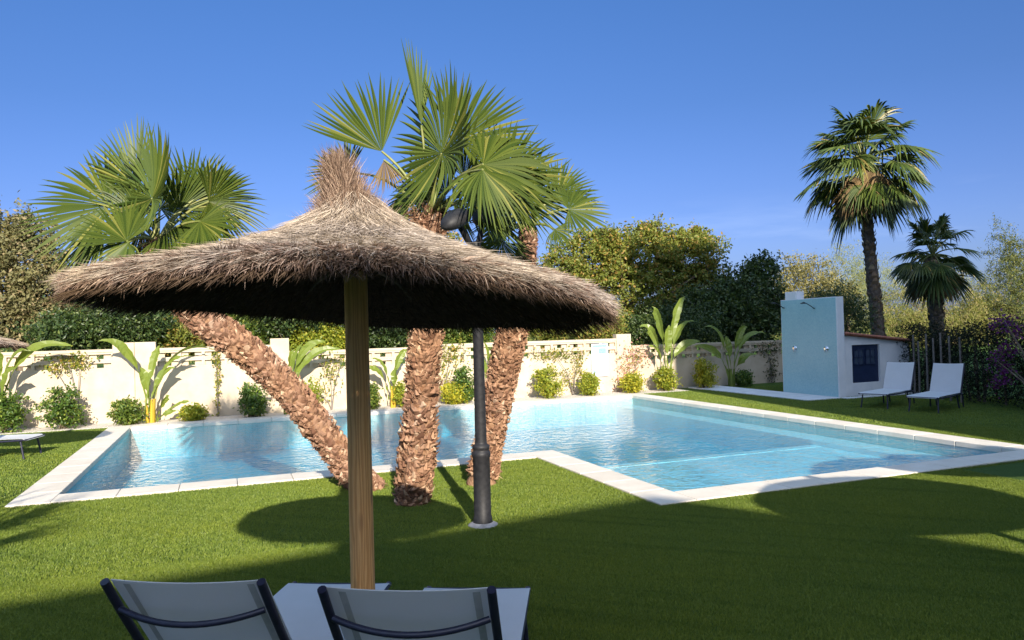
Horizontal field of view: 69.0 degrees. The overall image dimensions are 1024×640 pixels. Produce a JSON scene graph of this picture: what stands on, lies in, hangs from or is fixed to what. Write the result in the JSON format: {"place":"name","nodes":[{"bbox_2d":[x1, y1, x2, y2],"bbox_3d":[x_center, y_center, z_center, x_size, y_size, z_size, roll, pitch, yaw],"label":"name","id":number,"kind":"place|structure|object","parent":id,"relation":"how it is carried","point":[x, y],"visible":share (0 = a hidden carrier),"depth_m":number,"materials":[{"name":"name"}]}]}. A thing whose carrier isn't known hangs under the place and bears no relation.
{"place":"outdoors","nodes":[
{"label":"outdoors","id":0,"kind":"place"},
{"bbox_2d":[0,321,1023,639],"bbox_3d":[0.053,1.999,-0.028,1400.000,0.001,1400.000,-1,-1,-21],"label":"lawn","id":1,"kind":"structure","parent":0,"point":[1012,471],"depth_m":7.54,"materials":[{"name":"green plant"}]},
{"bbox_2d":[0,336,30,349],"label":"thatched parasol","id":2,"kind":"object","parent":1,"relation":"on","point":[5,342],"visible":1,"depth_m":11.40,"materials":[{"name":"brown plant"}]},
{"bbox_2d":[0,434,44,458],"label":"sun lounger","id":3,"kind":"object","parent":1,"relation":"on","point":[24,437],"visible":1,"depth_m":13.16,"materials":[{"name":"white metal"}]},
{"bbox_2d":[0,189,90,370],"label":"olive tree","id":4,"kind":"object","parent":1,"relation":"on","point":[22,300],"visible":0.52,"depth_m":20.94,"materials":[{"name":"green plant"}]},
{"bbox_2d":[6,295,130,368],"bbox_3d":[-11.125,0.937,19.178,2.939,3.356,2.843,-2,-1,23],"label":"hedge shrub","id":5,"kind":"object","parent":1,"relation":"on","point":[60,326],"visible":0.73,"depth_m":18.49,"materials":[{"name":"green plant"}]},
{"bbox_2d":[67,301,182,354],"bbox_3d":[-10.016,0.676,19.422,2.884,3.824,2.851,-1,-1,-21],"label":"hedge shrub","id":6,"kind":"object","parent":1,"relation":"on","point":[137,325],"visible":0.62,"depth_m":18.95,"materials":[{"name":"green plant"}]},
{"bbox_2d":[139,312,216,362],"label":"hedge shrub","id":7,"kind":"object","parent":1,"relation":"on","point":[184,338],"visible":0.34,"depth_m":19.66,"materials":[{"name":"green plant"}]},
{"bbox_2d":[16,116,387,491],"bbox_3d":[-4.059,-0.116,9.477,4.600,5.233,1.887,-2,-1,14],"label":"palm tree","id":8,"kind":"object","parent":1,"relation":"on","point":[260,362],"visible":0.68,"depth_m":9.50,"materials":[{"name":"green plant"}]},
{"bbox_2d":[100,578,391,639],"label":"sun lounger","id":9,"kind":"object","parent":1,"relation":"on","point":[248,610],"visible":0.79,"depth_m":3.15,"materials":[{"name":"white fabric"}]},
{"bbox_2d":[212,313,286,353],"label":"hedge shrub","id":10,"kind":"object","parent":1,"relation":"on","point":[262,337],"visible":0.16,"depth_m":20.72,"materials":[{"name":"green plant"}]},
{"bbox_2d":[244,316,343,341],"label":"hedge shrub","id":11,"kind":"object","parent":1,"relation":"on","point":[281,330],"visible":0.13,"depth_m":20.39,"materials":[{"name":"green plant"}]},
{"bbox_2d":[283,321,344,366],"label":"hedge shrub","id":12,"kind":"object","parent":1,"relation":"on","point":[337,338],"visible":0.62,"depth_m":20.70,"materials":[{"name":"green plant"}]},
{"bbox_2d":[36,141,623,589],"bbox_3d":[-0.718,0.630,3.493,2.522,2.976,2.410,-1,-1,-21],"label":"thatched parasol","id":13,"kind":"object","parent":1,"relation":"on","point":[352,255],"visible":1,"depth_m":3.42,"materials":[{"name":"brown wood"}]},
{"bbox_2d":[0,389,687,434],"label":"planting bed","id":14,"kind":"object","parent":1,"relation":"on","point":[79,427],"visible":0.33,"depth_m":18.68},
{"bbox_2d":[0,385,35,433],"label":"garden shrub","id":15,"kind":"object","parent":14,"relation":"on","point":[11,415],"visible":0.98,"depth_m":16.71,"materials":[{"name":"green plant"}]},
{"bbox_2d":[0,340,71,429],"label":"giant leaf plant","id":16,"kind":"object","parent":14,"relation":"on","point":[24,355],"visible":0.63,"depth_m":16.89,"materials":[{"name":"green plant"}]},
{"bbox_2d":[32,381,90,429],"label":"garden shrub","id":17,"kind":"object","parent":14,"relation":"on","point":[61,412],"visible":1,"depth_m":17.06,"materials":[{"name":"green plant"}]},
{"bbox_2d":[32,345,98,424],"bbox_3d":[-10.563,1.561,17.669,1.392,1.932,0.262,-1,-1,-21],"label":"climber plant","id":18,"kind":"object","parent":14,"relation":"on","point":[82,356],"visible":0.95,"depth_m":17.71,"materials":[{"name":"green plant"}]},
{"bbox_2d":[106,394,149,425],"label":"garden shrub","id":19,"kind":"object","parent":14,"relation":"on","point":[126,411],"visible":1,"depth_m":17.50,"materials":[{"name":"green plant"}]},
{"bbox_2d":[99,338,212,422],"bbox_3d":[-8.514,1.445,17.935,2.527,2.061,0.382,-1,-1,-29],"label":"giant leaf plant","id":20,"kind":"object","parent":14,"relation":"on","point":[126,352],"visible":0.98,"depth_m":17.90,"materials":[{"name":"green plant"}]},
{"bbox_2d":[174,402,213,421],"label":"garden shrub","id":21,"kind":"object","parent":14,"relation":"on","point":[196,412],"visible":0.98,"depth_m":18.02,"materials":[{"name":"green plant"}]},
{"bbox_2d":[211,352,223,416],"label":"climber plant","id":22,"kind":"object","parent":14,"relation":"on","point":[217,378],"visible":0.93,"depth_m":18.85,"materials":[{"name":"green plant"}]},
{"bbox_2d":[232,382,270,416],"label":"garden shrub","id":23,"kind":"object","parent":14,"relation":"on","point":[252,402],"visible":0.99,"depth_m":18.54,"materials":[{"name":"green plant"}]},
{"bbox_2d":[283,339,339,413],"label":"giant leaf plant","id":24,"kind":"object","parent":14,"relation":"on","point":[302,357],"visible":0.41,"depth_m":19.16,"materials":[{"name":"green plant"}]},
{"bbox_2d":[303,376,324,402],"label":"garden shrub","id":25,"kind":"object","parent":14,"relation":"on","point":[313,388],"visible":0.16,"depth_m":19.14,"materials":[{"name":"green plant"}]},
{"bbox_2d":[312,335,345,409],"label":"climber plant","id":26,"kind":"object","parent":14,"relation":"on","point":[334,380],"visible":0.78,"depth_m":19.87,"materials":[{"name":"green plant"}]},
{"bbox_2d":[370,381,383,409],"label":"garden shrub","id":27,"kind":"object","parent":14,"relation":"on","point":[374,398],"visible":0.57,"depth_m":19.63,"materials":[{"name":"green plant"}]},
{"bbox_2d":[369,349,406,407],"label":"giant leaf plant","id":28,"kind":"object","parent":14,"relation":"on","point":[400,356],"visible":0.83,"depth_m":19.98,"materials":[{"name":"green plant"}]},
{"bbox_2d":[389,380,404,407],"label":"garden shrub","id":29,"kind":"object","parent":14,"relation":"on","point":[399,388],"visible":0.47,"depth_m":19.89,"materials":[{"name":"green plant"}]},
{"bbox_2d":[439,380,470,404],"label":"garden shrub","id":30,"kind":"object","parent":14,"relation":"on","point":[452,395],"visible":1,"depth_m":20.36,"materials":[{"name":"yellow plant"}]},
{"bbox_2d":[439,336,470,402],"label":"climber plant","id":31,"kind":"object","parent":14,"relation":"on","point":[450,361],"visible":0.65,"depth_m":21.07,"materials":[{"name":"green plant"}]},
{"bbox_2d":[449,365,473,403],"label":"garden shrub","id":32,"kind":"object","parent":14,"relation":"on","point":[462,373],"visible":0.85,"depth_m":20.53,"materials":[{"name":"green plant"}]},
{"bbox_2d":[484,342,491,377],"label":"giant leaf plant","id":33,"kind":"object","parent":14,"relation":"on","point":[488,356],"visible":0.08,"depth_m":21.01,"materials":[{"name":"green plant"}]},
{"bbox_2d":[531,363,566,398],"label":"garden shrub","id":34,"kind":"object","parent":14,"relation":"on","point":[547,387],"visible":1,"depth_m":21.40,"materials":[{"name":"green plant"}]},
{"bbox_2d":[525,345,588,394],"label":"climber plant","id":35,"kind":"object","parent":14,"relation":"on","point":[557,356],"visible":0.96,"depth_m":22.36,"materials":[{"name":"green plant"}]},
{"bbox_2d":[575,369,603,395],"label":"garden shrub","id":36,"kind":"object","parent":14,"relation":"on","point":[589,384],"visible":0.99,"depth_m":21.90,"materials":[{"name":"green plant"}]},
{"bbox_2d":[617,369,647,392],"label":"garden shrub","id":37,"kind":"object","parent":14,"relation":"on","point":[631,382],"visible":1,"depth_m":22.40,"materials":[{"name":"yellow plant"}]},
{"bbox_2d":[611,336,653,391],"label":"climber plant","id":38,"kind":"object","parent":14,"relation":"on","point":[635,360],"visible":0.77,"depth_m":23.16,"materials":[{"name":"plant"}]},
{"bbox_2d":[650,364,683,390],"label":"garden shrub","id":39,"kind":"object","parent":14,"relation":"on","point":[665,381],"visible":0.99,"depth_m":22.83,"materials":[{"name":"green plant"}]},
{"bbox_2d":[640,296,699,390],"bbox_3d":[4.898,0.724,23.129,2.010,2.932,0.424,-1,-1,-21],"label":"giant leaf plant","id":40,"kind":"object","parent":14,"relation":"on","point":[674,330],"visible":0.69,"depth_m":23.12,"materials":[{"name":"green plant"}]},
{"bbox_2d":[369,327,409,363],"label":"hedge shrub","id":41,"kind":"object","parent":1,"relation":"on","point":[396,339],"visible":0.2,"depth_m":21.67,"materials":[{"name":"green plant"}]},
{"bbox_2d":[0,334,782,428],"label":"garden wall","id":42,"kind":"structure","parent":1,"relation":"on","point":[112,380],"depth_m":19.20,"materials":[{"name":"beige paint"}]},
{"bbox_2d":[591,343,608,376],"bbox_3d":[2.693,1.226,22.833,0.573,1.001,0.034,-1,-1,-21],"label":"sign board","id":43,"kind":"object","parent":42,"relation":"attached to","point":[599,360],"visible":0.98,"depth_m":22.82,"materials":[{"name":"white"}]},
{"bbox_2d":[752,339,782,382],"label":"climber plant","id":44,"kind":"object","parent":42,"relation":"attached to","point":[770,369],"visible":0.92,"depth_m":25.05,"materials":[{"name":"green plant"}]},
{"bbox_2d":[317,585,530,639],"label":"sun lounger","id":45,"kind":"object","parent":1,"relation":"on","point":[457,613],"visible":1,"depth_m":2.95,"materials":[{"name":"white fabric"}]},
{"bbox_2d":[406,206,463,243],"bbox_3d":[-4.321,-1.077,26.255,8.669,7.225,3.596,-1,-1,-21],"label":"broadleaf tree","id":46,"kind":"object","parent":1,"relation":"on","point":[458,237],"depth_m":26.31,"materials":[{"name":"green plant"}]},
{"bbox_2d":[303,39,573,506],"bbox_3d":[-0.891,-0.477,8.928,3.718,5.528,2.329,-2,-1,44],"label":"palm tree","id":47,"kind":"object","parent":1,"relation":"on","point":[491,179],"visible":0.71,"depth_m":8.58,"materials":[{"name":"green plant"}]},
{"bbox_2d":[440,206,497,528],"bbox_3d":[-0.371,0.448,7.637,0.325,3.334,0.892,-2,-1,28],"label":"lamp post","id":48,"kind":"object","parent":1,"relation":"on","point":[455,219],"visible":0.83,"depth_m":7.61,"materials":[{"name":"black metal"}]},
{"bbox_2d":[443,328,495,356],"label":"hedge shrub","id":49,"kind":"object","parent":1,"relation":"on","point":[462,337],"visible":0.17,"depth_m":22.93,"materials":[{"name":"green plant"}]},
{"bbox_2d":[0,385,1023,639],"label":"turf blades","id":50,"kind":"object","parent":1,"relation":"on","point":[880,503],"visible":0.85,"depth_m":6.84,"materials":[{"name":"green plant"}]},
{"bbox_2d":[0,300,1023,370],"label":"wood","id":51,"kind":"object","parent":1,"relation":"on","point":[529,339],"visible":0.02,"depth_m":71.19,"materials":[{"name":"brown wood"}]},
{"bbox_2d":[5,393,1023,507],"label":"pool coping","id":52,"kind":"object","parent":1,"relation":"on","point":[57,483],"visible":0.76,"depth_m":10.62,"materials":[{"name":"stone"}]},
{"bbox_2d":[67,398,996,493],"bbox_3d":[-0.562,2.606,13.973,13.050,0.785,11.330,-1,-1,-21],"label":"pool basin","id":53,"kind":"object","parent":1,"relation":"in","point":[695,468],"visible":0.3,"depth_m":16.43,"materials":[{"name":"tile"}]},
{"bbox_2d":[454,143,610,486],"bbox_3d":[0.197,-0.176,9.879,2.025,4.780,1.803,-1,-1,-21],"label":"palm tree","id":54,"kind":"object","parent":1,"relation":"on","point":[504,369],"visible":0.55,"depth_m":9.62,"materials":[{"name":"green plant"}]},
{"bbox_2d":[528,301,632,354],"bbox_3d":[2.028,0.494,24.442,4.176,3.690,3.285,-1,-1,-41],"label":"hedge shrub","id":55,"kind":"object","parent":1,"relation":"on","point":[605,334],"visible":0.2,"depth_m":24.01,"materials":[{"name":"green plant"}]},
{"bbox_2d":[529,213,738,342],"bbox_3d":[4.388,-0.909,28.375,10.582,6.489,5.004,-1,-1,-37],"label":"broadleaf tree","id":56,"kind":"object","parent":1,"relation":"on","point":[613,254],"visible":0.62,"depth_m":27.83,"materials":[{"name":"green plant"}]},
{"bbox_2d":[619,286,729,350],"bbox_3d":[5.617,0.542,26.190,4.697,3.453,3.571,-2,-1,3],"label":"hedge shrub","id":57,"kind":"object","parent":1,"relation":"on","point":[638,332],"visible":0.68,"depth_m":25.63,"materials":[{"name":"green plant"}]},
{"bbox_2d":[690,356,720,387],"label":"garden shrub","id":58,"kind":"object","parent":1,"relation":"on","point":[703,378],"visible":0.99,"depth_m":23.36,"materials":[{"name":"green plant"}]},
{"bbox_2d":[661,248,792,355],"bbox_3d":[8.279,-0.258,28.346,6.778,4.984,3.786,-1,-1,-21],"label":"broadleaf tree","id":59,"kind":"object","parent":1,"relation":"on","point":[749,296],"visible":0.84,"depth_m":27.72,"materials":[{"name":"green plant"}]},
{"bbox_2d":[693,325,763,386],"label":"giant leaf plant","id":60,"kind":"object","parent":1,"relation":"on","point":[740,339],"visible":0.98,"depth_m":23.92,"materials":[{"name":"green plant"}]},
{"bbox_2d":[734,368,754,386],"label":"garden shrub","id":61,"kind":"object","parent":1,"relation":"on","point":[743,378],"visible":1,"depth_m":23.86,"materials":[{"name":"green plant"}]},
{"bbox_2d":[770,291,845,397],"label":"shower wall","id":62,"kind":"structure","parent":1,"relation":"on","point":[813,350],"depth_m":20.23,"materials":[{"name":"paint"}]},
{"bbox_2d":[773,249,866,318],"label":"broadleaf tree","id":63,"kind":"object","parent":1,"relation":"on","point":[800,274],"visible":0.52,"depth_m":47.65,"materials":[{"name":"green plant"}]},
{"bbox_2d":[781,332,910,396],"bbox_3d":[9.440,1.201,21.049,2.435,1.778,2.430,-1,-1,-21],"label":"pump hut","id":64,"kind":"object","parent":1,"relation":"on","point":[868,357],"visible":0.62,"depth_m":19.96,"materials":[{"name":"paint"}]},
{"bbox_2d":[852,344,878,382],"bbox_3d":[9.428,1.161,19.956,0.963,1.004,0.066,-1,-1,-21],"label":"door","id":65,"kind":"structure","parent":64,"relation":"in","point":[864,357],"depth_m":19.95,"materials":[{"name":"blue wood"}]},
{"bbox_2d":[804,268,893,334],"bbox_3d":[10.920,0.145,25.101,3.676,3.932,2.369,-1,-1,-21],"label":"garden bush","id":66,"kind":"object","parent":1,"relation":"on","point":[853,307],"visible":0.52,"depth_m":24.87,"materials":[{"name":"green plant"}]},
{"bbox_2d":[819,239,907,331],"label":"willow tree","id":67,"kind":"object","parent":1,"relation":"on","point":[861,283],"visible":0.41,"depth_m":54.41,"materials":[{"name":"green plant"}]},
{"bbox_2d":[793,99,943,335],"bbox_3d":[13.789,-3.245,29.535,5.108,10.762,5.428,-1,-1,-21],"label":"palm tree","id":68,"kind":"object","parent":1,"relation":"on","point":[867,191],"visible":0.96,"depth_m":28.98,"materials":[{"name":"green plant"}]},
{"bbox_2d":[858,361,915,408],"bbox_3d":[8.799,1.511,17.451,1.662,1.002,0.661,-1,-1,-41],"label":"sun lounger","id":69,"kind":"object","parent":1,"relation":"on","point":[899,376],"visible":1,"depth_m":17.77,"materials":[{"name":"white metal"}]},
{"bbox_2d":[906,363,964,412],"bbox_3d":[9.371,1.482,16.463,1.662,1.002,0.661,-1,-1,-41],"label":"sun lounger","id":70,"kind":"object","parent":1,"relation":"on","point":[946,379],"visible":0.98,"depth_m":16.77,"materials":[{"name":"white metal"}]},
{"bbox_2d":[886,212,987,361],"bbox_3d":[16.849,-1.080,29.558,3.597,6.194,3.484,-2,-1,8],"label":"palm tree","id":71,"kind":"object","parent":1,"relation":"on","point":[935,279],"visible":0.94,"depth_m":29.24,"materials":[{"name":"green plant"}]},
{"bbox_2d":[912,333,962,402],"bbox_3d":[10.585,1.147,18.604,0.057,1.657,1.949,-1,-1,-2],"label":"stake fence","id":72,"kind":"object","parent":1,"relation":"on","point":[927,375],"visible":0.56,"depth_m":18.97,"materials":[{"name":"brown wood"}]},
{"bbox_2d":[862,255,1015,347],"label":"weeping tree","id":73,"kind":"object","parent":1,"relation":"on","point":[953,318],"visible":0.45,"depth_m":54.26,"materials":[{"name":"green plant"}]},
{"bbox_2d":[888,309,1023,408],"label":"clipped hedge","id":74,"kind":"object","parent":1,"relation":"on","point":[966,336],"visible":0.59,"depth_m":17.75,"materials":[{"name":"green plant"}]},
{"bbox_2d":[962,212,1023,342],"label":"tree","id":75,"kind":"object","parent":1,"relation":"on","point":[1010,305],"visible":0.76,"depth_m":55.75,"materials":[{"name":"green plant"}]},
{"bbox_2d":[985,308,1023,398],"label":"bougainvillea","id":76,"kind":"object","parent":1,"relation":"on","point":[1005,323],"visible":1,"depth_m":16.02,"materials":[{"name":"purple plant"}]},
{"bbox_2d":[0,0,1023,332],"label":"sky","id":77,"kind":"structure","parent":0,"point":[708,112],"materials":[{"name":"blue"}]},
{"bbox_2d":[66,398,993,493],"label":"pool water","id":78,"kind":"structure","parent":0,"point":[542,429],"depth_m":13.35,"materials":[{"name":"blue liquid"}]},
{"bbox_2d":[688,385,921,400],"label":"shower paving","id":79,"kind":"structure","parent":0,"point":[787,395],"depth_m":20.73,"materials":[{"name":"grey stone"}]}
]}

